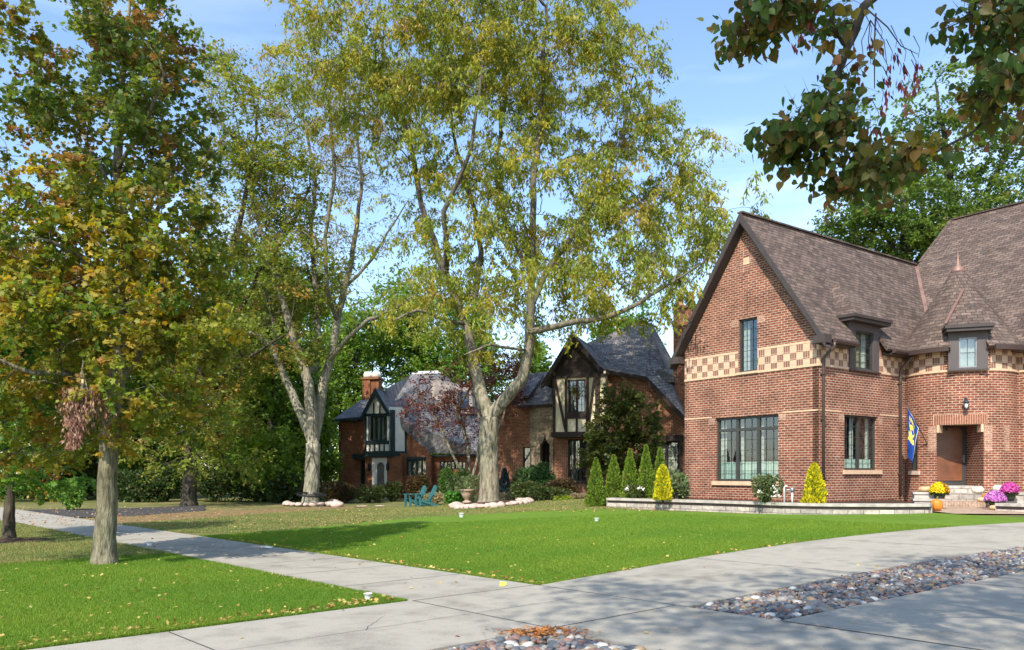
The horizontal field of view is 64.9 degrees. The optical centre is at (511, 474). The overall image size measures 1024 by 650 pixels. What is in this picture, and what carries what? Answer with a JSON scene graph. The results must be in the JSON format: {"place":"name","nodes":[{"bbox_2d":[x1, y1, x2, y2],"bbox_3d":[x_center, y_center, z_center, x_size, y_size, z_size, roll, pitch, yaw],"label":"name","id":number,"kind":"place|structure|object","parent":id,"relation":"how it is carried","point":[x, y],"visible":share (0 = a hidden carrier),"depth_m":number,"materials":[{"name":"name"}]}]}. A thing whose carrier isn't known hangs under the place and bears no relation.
{"place":"outdoors","nodes":[
{"label":"outdoors","id":0,"kind":"place"},
{"bbox_2d":[0,552,407,649],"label":"turf","id":1,"kind":"structure","parent":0,"point":[153,595],"depth_m":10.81,"materials":[{"name":"green plant"}]},
{"bbox_2d":[0,0,253,564],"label":"street maple","id":2,"kind":"object","parent":1,"relation":"on","point":[106,295],"visible":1,"depth_m":13.61,"materials":[{"name":"green plant"}]},
{"bbox_2d":[0,559,393,648],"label":"fallen leaves","id":3,"kind":"object","parent":1,"relation":"on","point":[262,612],"visible":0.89,"depth_m":9.37,"materials":[{"name":"plant"}]},
{"bbox_2d":[29,601,540,649],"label":"driveway apron","id":4,"kind":"object","parent":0,"point":[433,633],"visible":0.89,"depth_m":7.98,"materials":[{"name":"concrete"}]},
{"bbox_2d":[0,507,977,649],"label":"sidewalk","id":5,"kind":"structure","parent":0,"point":[674,627],"depth_m":9.83,"materials":[{"name":"concrete"}]},
{"bbox_2d":[19,516,673,627],"bbox_3d":[-10.253,1.574,21.471,2.095,0.001,33.904,0,0,-42],"label":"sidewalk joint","id":6,"kind":"object","parent":5,"relation":"on","point":[424,577],"visible":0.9,"depth_m":10.99,"materials":[{"name":"grey concrete"}]},
{"bbox_2d":[0,478,1023,564],"bbox_3d":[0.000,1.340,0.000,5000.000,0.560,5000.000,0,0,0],"label":"ground","id":7,"kind":"structure","parent":0,"point":[88,503],"depth_m":41.64,"materials":[{"name":"brown soil"}]},
{"bbox_2d":[0,537,56,543],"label":"mulch ring","id":8,"kind":"object","parent":7,"relation":"on","point":[18,539],"visible":0.89,"depth_m":18.95,"materials":[{"name":"brown soil"}]},
{"bbox_2d":[0,265,96,537],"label":"young tree","id":9,"kind":"object","parent":8,"relation":"on","point":[12,481],"visible":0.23,"depth_m":19.19,"materials":[{"name":"green plant"}]},
{"bbox_2d":[0,226,128,501],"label":"background tree","id":10,"kind":"object","parent":7,"relation":"on","point":[66,462],"visible":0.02,"depth_m":47.50,"materials":[{"name":"green plant"}]},
{"bbox_2d":[58,475,86,509],"bbox_3d":[-19.677,0.855,36.021,1.257,1.614,1.266,0,0,-30],"label":"sapling","id":11,"kind":"object","parent":7,"relation":"on","point":[71,499],"visible":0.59,"depth_m":35.86,"materials":[{"name":"green plant"}]},
{"bbox_2d":[52,462,97,499],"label":"understorey shrub","id":12,"kind":"object","parent":7,"relation":"on","point":[91,472],"visible":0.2,"depth_m":51.21,"materials":[{"name":"green plant"}]},
{"bbox_2d":[0,522,169,563],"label":"grass","id":13,"kind":"structure","parent":7,"relation":"on","point":[41,550],"depth_m":17.11,"materials":[{"name":"green plant"}]},
{"bbox_2d":[45,333,147,495],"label":"background tree","id":14,"kind":"object","parent":7,"relation":"on","point":[94,459],"visible":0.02,"depth_m":59.48,"materials":[{"name":"green plant"}]},
{"bbox_2d":[25,505,205,517],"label":"side drive","id":15,"kind":"structure","parent":7,"relation":"on","point":[139,511],"depth_m":34.35,"materials":[{"name":"concrete"}]},
{"bbox_2d":[117,466,169,502],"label":"understorey shrub","id":16,"kind":"object","parent":7,"relation":"on","point":[131,489],"visible":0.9,"depth_m":46.17,"materials":[{"name":"green plant"}]},
{"bbox_2d":[97,267,218,496],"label":"background tree","id":17,"kind":"object","parent":7,"relation":"on","point":[136,465],"visible":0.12,"depth_m":52.57,"materials":[{"name":"green plant"}]},
{"bbox_2d":[142,461,182,501],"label":"understorey shrub","id":18,"kind":"object","parent":7,"relation":"on","point":[175,491],"visible":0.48,"depth_m":47.57,"materials":[{"name":"green plant"}]},
{"bbox_2d":[197,464,241,502],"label":"understorey shrub","id":19,"kind":"object","parent":7,"relation":"on","point":[211,488],"visible":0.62,"depth_m":46.41,"materials":[{"name":"green plant"}]},
{"bbox_2d":[87,506,355,523],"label":"leaf litter","id":20,"kind":"object","parent":7,"relation":"on","point":[127,519],"visible":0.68,"depth_m":31.87,"materials":[{"name":"brown plant"}]},
{"bbox_2d":[118,14,367,505],"bbox_3d":[-13.700,-9.924,40.599,12.670,23.426,11.630,0,0,0],"label":"red tinged maple","id":21,"kind":"object","parent":7,"relation":"on","point":[191,460],"visible":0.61,"depth_m":39.81,"materials":[{"name":"green plant"}]},
{"bbox_2d":[224,471,278,501],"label":"understorey shrub","id":22,"kind":"object","parent":7,"relation":"on","point":[245,491],"visible":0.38,"depth_m":46.61,"materials":[{"name":"green plant"}]},
{"bbox_2d":[191,245,336,501],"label":"green maple","id":23,"kind":"object","parent":7,"relation":"on","point":[273,432],"visible":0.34,"depth_m":47.34,"materials":[{"name":"green plant"}]},
{"bbox_2d":[263,472,304,502],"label":"understorey shrub","id":24,"kind":"object","parent":7,"relation":"on","point":[286,492],"visible":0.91,"depth_m":45.42,"materials":[{"name":"green plant"}]},
{"bbox_2d":[276,372,346,498],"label":"green maple","id":25,"kind":"object","parent":7,"relation":"on","point":[330,469],"visible":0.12,"depth_m":51.36,"materials":[{"name":"green plant"}]},
{"bbox_2d":[275,261,352,481],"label":"background tree","id":26,"kind":"object","parent":7,"relation":"on","point":[326,318],"visible":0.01,"depth_m":78.07,"materials":[{"name":"green plant"}]},
{"bbox_2d":[319,480,356,502],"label":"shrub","id":27,"kind":"object","parent":7,"relation":"on","point":[339,491],"visible":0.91,"depth_m":45.44,"materials":[{"name":"brown plant"}]},
{"bbox_2d":[17,506,676,525],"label":"fallen leaves","id":28,"kind":"object","parent":7,"relation":"on","point":[252,513],"visible":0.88,"depth_m":28.93,"materials":[{"name":"brown plant"}]},
{"bbox_2d":[298,288,400,480],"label":"background tree","id":29,"kind":"object","parent":7,"relation":"on","point":[357,346],"visible":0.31,"depth_m":71.27,"materials":[{"name":"green plant"}]},
{"bbox_2d":[354,484,386,502],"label":"shrub","id":30,"kind":"object","parent":7,"relation":"on","point":[368,494],"visible":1,"depth_m":45.44,"materials":[{"name":"green plant"}]},
{"bbox_2d":[119,497,631,532],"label":"grass","id":31,"kind":"structure","parent":7,"relation":"on","point":[179,525],"depth_m":28.42,"materials":[{"name":"green plant"}]},
{"bbox_2d":[383,480,403,501],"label":"evergreen shrub","id":32,"kind":"object","parent":7,"relation":"on","point":[393,492],"visible":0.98,"depth_m":46.42,"materials":[{"name":"green plant"}]},
{"bbox_2d":[332,364,481,497],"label":"tudor house","id":33,"kind":"structure","parent":7,"relation":"on","point":[380,443],"depth_m":54.39,"materials":[{"name":"orange brick"}]},
{"bbox_2d":[361,460,364,485],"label":"window","id":34,"kind":"structure","parent":33,"relation":"in","point":[362,461],"depth_m":55.31,"materials":[{"name":"black glass"}]},
{"bbox_2d":[370,416,385,440],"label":"window","id":35,"kind":"structure","parent":33,"relation":"in","point":[373,419],"depth_m":54.13,"materials":[{"name":"black glass"}]},
{"bbox_2d":[377,462,383,490],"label":"door","id":36,"kind":"structure","parent":33,"relation":"in","point":[380,467],"depth_m":54.18,"materials":[{"name":"grey"}]},
{"bbox_2d":[407,460,425,475],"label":"window","id":37,"kind":"structure","parent":33,"relation":"in","point":[414,467],"depth_m":54.48,"materials":[{"name":"grey glass"}]},
{"bbox_2d":[440,461,465,468],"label":"window","id":38,"kind":"structure","parent":33,"relation":"in","point":[443,464],"depth_m":54.56,"materials":[{"name":"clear glass"}]},
{"bbox_2d":[359,257,464,453],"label":"background tree","id":39,"kind":"object","parent":7,"relation":"on","point":[417,360],"visible":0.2,"depth_m":75.14,"materials":[{"name":"green plant"}]},
{"bbox_2d":[404,485,426,506],"bbox_3d":[-4.415,1.027,37.267,1.018,1.017,0.877,0,0,-28],"label":"garden chair","id":40,"kind":"object","parent":7,"relation":"on","point":[410,500],"visible":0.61,"depth_m":37.20,"materials":[{"name":"teal paint"}]},
{"bbox_2d":[405,473,432,499],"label":"rusty shrub","id":41,"kind":"object","parent":7,"relation":"on","point":[415,484],"visible":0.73,"depth_m":46.72,"materials":[{"name":"brown plant"}]},
{"bbox_2d":[415,485,437,506],"bbox_3d":[-3.861,1.001,36.558,1.018,1.017,0.877,0,0,-24],"label":"garden chair","id":42,"kind":"object","parent":7,"relation":"on","point":[430,497],"visible":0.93,"depth_m":36.47,"materials":[{"name":"teal paint"}]},
{"bbox_2d":[422,491,444,503],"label":"dried grasses","id":43,"kind":"object","parent":7,"relation":"on","point":[436,498],"visible":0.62,"depth_m":38.39,"materials":[{"name":"beige plant"}]},
{"bbox_2d":[437,466,471,502],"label":"boxwood","id":44,"kind":"object","parent":7,"relation":"on","point":[442,479],"visible":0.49,"depth_m":40.35,"materials":[{"name":"green plant"}]},
{"bbox_2d":[444,490,464,503],"bbox_3d":[-2.651,1.104,36.998,1.095,0.835,0.900,0,0,0],"label":"hosta","id":45,"kind":"object","parent":7,"relation":"on","point":[454,497],"visible":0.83,"depth_m":36.87,"materials":[{"name":"green plant"}]},
{"bbox_2d":[445,474,479,500],"bbox_3d":[-2.294,0.701,38.976,1.269,1.465,1.928,0,0,-40],"label":"variegated shrub","id":46,"kind":"object","parent":7,"relation":"on","point":[469,479],"visible":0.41,"depth_m":38.90,"materials":[{"name":"green plant"}]},
{"bbox_2d":[394,343,537,500],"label":"japanese maple","id":47,"kind":"object","parent":7,"relation":"on","point":[458,410],"visible":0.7,"depth_m":41.05,"materials":[{"name":"purple plant"}]},
{"bbox_2d":[457,480,478,502],"bbox_3d":[-2.130,0.780,36.516,1.005,1.044,0.986,0,0,38],"label":"flower urn","id":48,"kind":"object","parent":7,"relation":"on","point":[466,491],"visible":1,"depth_m":36.43,"materials":[{"name":"ceramic"}]},
{"bbox_2d":[424,295,512,453],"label":"background tree","id":49,"kind":"object","parent":7,"relation":"on","point":[449,358],"visible":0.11,"depth_m":73.27,"materials":[{"name":"green plant"}]},
{"bbox_2d":[466,500,516,505],"bbox_3d":[-0.938,1.245,33.414,3.555,0.325,3.463,0,0,0],"label":"mulch ring","id":50,"kind":"object","parent":7,"relation":"on","point":[504,501],"visible":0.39,"depth_m":33.04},
{"bbox_2d":[254,0,772,501],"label":"honey locust","id":51,"kind":"object","parent":50,"relation":"on","point":[452,72],"visible":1,"depth_m":31.92,"materials":[{"name":"green plant"}]},
{"bbox_2d":[499,467,510,499],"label":"blue spruce","id":52,"kind":"object","parent":7,"relation":"on","point":[504,482],"visible":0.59,"depth_m":37.03,"materials":[{"name":"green plant"}]},
{"bbox_2d":[458,638,592,649],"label":"stone bed","id":53,"kind":"object","parent":7,"relation":"on","point":[545,640],"depth_m":7.60,"materials":[{"name":"grey stone"}]},
{"bbox_2d":[456,624,600,640],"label":"pine needles","id":54,"kind":"object","parent":53,"relation":"on","point":[544,630],"visible":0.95,"depth_m":7.92,"materials":[{"name":"orange plant"}]},
{"bbox_2d":[453,546,1023,649],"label":"river stones","id":55,"kind":"object","parent":53,"relation":"on","point":[987,567],"visible":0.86,"depth_m":11.19,"materials":[{"name":"grey stone"}]},
{"bbox_2d":[481,550,1023,649],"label":"leaf debris","id":56,"kind":"object","parent":55,"relation":"on","point":[826,592],"visible":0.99,"depth_m":10.54,"materials":[{"name":"brown plant"}]},
{"bbox_2d":[508,480,544,499],"bbox_3d":[0.707,0.742,35.063,1.742,1.079,1.489,0,0,0],"label":"barberry","id":57,"kind":"object","parent":7,"relation":"on","point":[519,488],"visible":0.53,"depth_m":34.73,"materials":[{"name":"green plant"}]},
{"bbox_2d":[509,321,555,381],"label":"background tree","id":58,"kind":"object","parent":7,"relation":"on","point":[540,366],"visible":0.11,"depth_m":68.27,"materials":[{"name":"green plant"}]},
{"bbox_2d":[511,461,556,485],"bbox_3d":[1.046,0.330,36.949,2.502,1.946,1.349,0,0,23],"label":"juniper","id":59,"kind":"object","parent":7,"relation":"on","point":[537,473],"visible":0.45,"depth_m":36.79,"materials":[{"name":"green plant"}]},
{"bbox_2d":[526,484,572,500],"bbox_3d":[1.548,0.821,34.403,2.048,0.786,1.312,0,0,10],"label":"ground shrub","id":60,"kind":"object","parent":7,"relation":"on","point":[537,492],"visible":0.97,"depth_m":34.17,"materials":[{"name":"green plant"}]},
{"bbox_2d":[545,477,578,497],"bbox_3d":[2.197,0.645,35.612,1.577,1.100,1.470,0,0,0],"label":"shrub","id":61,"kind":"object","parent":7,"relation":"on","point":[559,482],"visible":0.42,"depth_m":35.33,"materials":[{"name":"brown plant"}]},
{"bbox_2d":[584,457,607,505],"bbox_3d":[2.978,0.296,28.603,0.851,1.833,0.833,0,0,0],"label":"arborvitae","id":62,"kind":"object","parent":7,"relation":"on","point":[595,490],"visible":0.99,"depth_m":28.42,"materials":[{"name":"green plant"}]},
{"bbox_2d":[498,291,694,493],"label":"tudor house","id":63,"kind":"structure","parent":7,"relation":"on","point":[549,429],"depth_m":41.69,"materials":[{"name":"red brick"}]},
{"bbox_2d":[523,447,529,479],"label":"window","id":64,"kind":"structure","parent":63,"relation":"in","point":[526,450],"depth_m":43.19,"materials":[{"name":"white glass"}]},
{"bbox_2d":[543,441,549,470],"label":"door","id":65,"kind":"structure","parent":63,"relation":"in","point":[546,447],"depth_m":43.02,"materials":[{"name":"brown wood"}]},
{"bbox_2d":[568,379,585,412],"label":"window","id":66,"kind":"structure","parent":63,"relation":"in","point":[570,382],"depth_m":41.04,"materials":[{"name":"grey glass"}]},
{"bbox_2d":[568,439,585,480],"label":"window","id":67,"kind":"structure","parent":63,"relation":"in","point":[578,473],"depth_m":41.80,"materials":[{"name":"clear glass"}]},
{"bbox_2d":[653,441,678,471],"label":"window","id":68,"kind":"structure","parent":63,"relation":"in","point":[670,449],"depth_m":40.34,"materials":[{"name":"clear glass"}]},
{"bbox_2d":[574,377,668,478],"bbox_3d":[5.020,-1.606,36.920,4.349,5.605,3.049,0,0,0],"label":"tree","id":69,"kind":"object","parent":7,"relation":"on","point":[604,448],"visible":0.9,"depth_m":36.47,"materials":[{"name":"green plant"}]},
{"bbox_2d":[586,286,667,344],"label":"background tree","id":70,"kind":"object","parent":7,"relation":"on","point":[596,333],"visible":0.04,"depth_m":74.33,"materials":[{"name":"green plant"}]},
{"bbox_2d":[606,498,931,514],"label":"retaining wall","id":71,"kind":"structure","parent":7,"relation":"on","point":[754,507],"depth_m":23.44,"materials":[{"name":"stone"}]},
{"bbox_2d":[672,498,910,502],"bbox_3d":[7.938,0.870,26.302,9.870,0.001,6.313,0,0,22],"label":"planting bed","id":72,"kind":"object","parent":7,"relation":"on","point":[883,501],"visible":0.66,"depth_m":25.64,"materials":[{"name":"brown soil"}]},
{"bbox_2d":[605,454,621,497],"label":"arborvitae","id":73,"kind":"object","parent":72,"relation":"on","point":[613,481],"visible":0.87,"depth_m":28.72,"materials":[{"name":"green plant"}]},
{"bbox_2d":[618,448,637,497],"bbox_3d":[4.149,0.007,28.297,0.813,1.847,0.816,0,0,0],"label":"arborvitae","id":74,"kind":"object","parent":72,"relation":"on","point":[629,475],"visible":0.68,"depth_m":28.16,"materials":[{"name":"green plant"}]},
{"bbox_2d":[624,484,645,497],"bbox_3d":[4.160,0.639,27.439,0.793,0.609,0.804,0,0,0],"label":"hydrangea","id":75,"kind":"object","parent":72,"relation":"on","point":[637,491],"visible":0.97,"depth_m":27.30,"materials":[{"name":"green plant"}]},
{"bbox_2d":[638,444,654,498],"bbox_3d":[4.622,-0.058,27.794,0.798,1.976,0.757,0,0,0],"label":"arborvitae","id":76,"kind":"object","parent":72,"relation":"on","point":[646,474],"visible":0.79,"depth_m":27.65,"materials":[{"name":"green plant"}]},
{"bbox_2d":[653,446,664,482],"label":"arborvitae","id":77,"kind":"object","parent":72,"relation":"on","point":[660,459],"visible":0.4,"depth_m":28.12,"materials":[{"name":"green plant"}]},
{"bbox_2d":[652,464,673,502],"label":"golden cypress","id":78,"kind":"object","parent":72,"relation":"on","point":[663,490],"visible":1,"depth_m":26.04,"materials":[{"name":"yellow plant"}]},
{"bbox_2d":[668,467,690,498],"bbox_3d":[5.465,0.342,27.004,1.146,1.210,0.840,0,0,-10],"label":"shrub","id":79,"kind":"object","parent":72,"relation":"on","point":[680,484],"visible":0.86,"depth_m":26.87,"materials":[{"name":"green plant"}]},
{"bbox_2d":[750,473,784,505],"bbox_3d":[7.472,0.455,23.468,0.974,1.002,0.878,0,0,0],"label":"rose bush","id":80,"kind":"object","parent":72,"relation":"on","point":[766,490],"visible":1,"depth_m":23.45,"materials":[{"name":"green plant"}]},
{"bbox_2d":[800,462,827,502],"bbox_3d":[8.636,0.283,23.013,0.739,1.293,0.724,0,0,0],"label":"golden cypress","id":81,"kind":"object","parent":72,"relation":"on","point":[814,491],"visible":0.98,"depth_m":22.83,"materials":[{"name":"yellow plant"}]},
{"bbox_2d":[669,200,1023,506],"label":"brick house","id":82,"kind":"structure","parent":7,"relation":"on","point":[798,351],"depth_m":27.13,"materials":[{"name":"red brick"}]},
{"bbox_2d":[717,414,777,481],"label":"window","id":83,"kind":"structure","parent":82,"relation":"in","point":[747,446],"depth_m":27.71,"materials":[{"name":"glass"}]},
{"bbox_2d":[740,317,756,371],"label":"window","id":84,"kind":"structure","parent":82,"relation":"in","point":[748,327],"depth_m":27.57,"materials":[{"name":"glass"}]},
{"bbox_2d":[844,415,874,469],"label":"window","id":85,"kind":"structure","parent":82,"relation":"in","point":[859,431],"depth_m":27.06,"materials":[{"name":"glass"}]},
{"bbox_2d":[856,330,871,369],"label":"window","id":86,"kind":"structure","parent":82,"relation":"in","point":[861,336],"depth_m":26.76,"materials":[{"name":"grey glass"}]},
{"bbox_2d":[912,438,916,470],"bbox_3d":[13.848,-0.910,27.557,0.140,1.580,0.264,0,0,-15],"label":"slit window","id":87,"kind":"structure","parent":82,"relation":"in","point":[914,466],"depth_m":27.65,"materials":[{"name":"glass"}]},
{"bbox_2d":[906,402,927,463],"bbox_3d":[13.427,-1.289,26.740,1.361,2.128,0.200,0,0,-31],"label":"house flag","id":88,"kind":"object","parent":82,"relation":"attached to","point":[913,427],"visible":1,"depth_m":26.54,"materials":[{"name":"blue fabric"}]},
{"bbox_2d":[937,427,965,484],"bbox_3d":[14.916,-0.620,27.638,1.241,2.000,0.184,0,0,9],"label":"door","id":89,"kind":"structure","parent":82,"relation":"in","point":[951,443],"depth_m":27.59,"materials":[{"name":"brown wood"}]},
{"bbox_2d":[959,337,976,367],"bbox_3d":[15.031,-3.970,26.713,0.796,0.980,1.024,0,0,0],"label":"window","id":90,"kind":"structure","parent":82,"relation":"in","point":[967,356],"depth_m":26.44,"materials":[{"name":"glass"}]},
{"bbox_2d":[696,0,1023,225],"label":"linden tree","id":91,"kind":"object","parent":7,"relation":"on","point":[786,139],"visible":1,"depth_m":5.02,"materials":[{"name":"green plant"}]},
{"bbox_2d":[807,167,1019,265],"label":"oak tree","id":92,"kind":"object","parent":7,"relation":"on","point":[904,242],"visible":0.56,"depth_m":48.05,"materials":[{"name":"green plant"}]},
{"bbox_2d":[910,492,943,502],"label":"stone pier","id":93,"kind":"structure","parent":7,"relation":"on","point":[921,497],"depth_m":24.09,"materials":[{"name":"stone"}]},
{"bbox_2d":[929,482,949,501],"bbox_3d":[12.681,0.513,23.899,0.580,0.593,0.549,0,0,0],"label":"potted mum","id":94,"kind":"object","parent":93,"relation":"on","point":[939,489],"visible":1,"depth_m":23.76,"materials":[{"name":"plant"}]},
{"bbox_2d":[854,12,1023,249],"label":"oak tree","id":95,"kind":"object","parent":7,"relation":"on","point":[940,119],"visible":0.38,"depth_m":50.28,"materials":[{"name":"green plant"}]},
{"bbox_2d":[932,507,1023,513],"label":"front walk","id":96,"kind":"structure","parent":7,"relation":"on","point":[970,510],"depth_m":22.68,"materials":[{"name":"beige concrete"}]},
{"bbox_2d":[931,496,942,510],"bbox_3d":[12.121,0.835,23.000,0.324,0.412,0.325,0,0,0],"label":"pumpkin","id":97,"kind":"object","parent":96,"relation":"on","point":[937,504],"visible":0.94,"depth_m":22.89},
{"bbox_2d":[983,490,1007,505],"bbox_3d":[14.038,0.749,23.402,0.636,0.583,0.598,0,0,0],"label":"potted mum","id":98,"kind":"object","parent":96,"relation":"on","point":[995,496],"visible":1,"depth_m":23.26,"materials":[{"name":"plant"}]},
{"bbox_2d":[984,492,1023,506],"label":"stone pier","id":99,"kind":"structure","parent":7,"relation":"on","point":[1019,497],"depth_m":24.22,"materials":[{"name":"stone"}]},
{"bbox_2d":[999,482,1020,500],"bbox_3d":[14.830,0.512,23.994,0.558,0.576,0.539,0,0,0],"label":"potted mum","id":100,"kind":"object","parent":99,"relation":"on","point":[1011,491],"visible":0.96,"depth_m":23.86,"materials":[{"name":"plant"}]},
{"bbox_2d":[995,503,1023,511],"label":"retaining wall","id":101,"kind":"structure","parent":7,"relation":"on","point":[1009,507],"depth_m":22.57,"materials":[{"name":"stone"}]},
{"bbox_2d":[0,0,1023,474],"label":"sky","id":102,"kind":"structure","parent":0,"point":[731,98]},
{"bbox_2d":[198,508,1023,584],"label":"front lawn","id":103,"kind":"structure","parent":0,"point":[944,519],"depth_m":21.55,"materials":[{"name":"green plant"}]},
{"bbox_2d":[192,519,811,583],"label":"fallen leaves","id":104,"kind":"object","parent":103,"relation":"on","point":[480,573],"visible":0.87,"depth_m":15.29,"materials":[{"name":"plant"}]},
{"bbox_2d":[540,522,1023,607],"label":"driveway lane","id":105,"kind":"structure","parent":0,"point":[693,583],"depth_m":13.38,"materials":[{"name":"concrete"}]},
{"bbox_2d":[170,525,1022,649],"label":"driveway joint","id":106,"kind":"object","parent":105,"relation":"on","point":[659,602],"visible":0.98,"depth_m":8.32,"materials":[{"name":"grey concrete"}]},
{"bbox_2d":[783,571,1023,649],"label":"driveway far lane","id":107,"kind":"structure","parent":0,"point":[986,622],"depth_m":8.88,"materials":[{"name":"concrete"}]},
{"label":"mulch ring","id":108,"kind":"structure","parent":0,"visible":0},
{"bbox_2d":[174,7,451,502],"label":"multi stem tree","id":109,"kind":"object","parent":108,"relation":"on","point":[311,479],"visible":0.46,"depth_m":41.12,"materials":[{"name":"green plant"}]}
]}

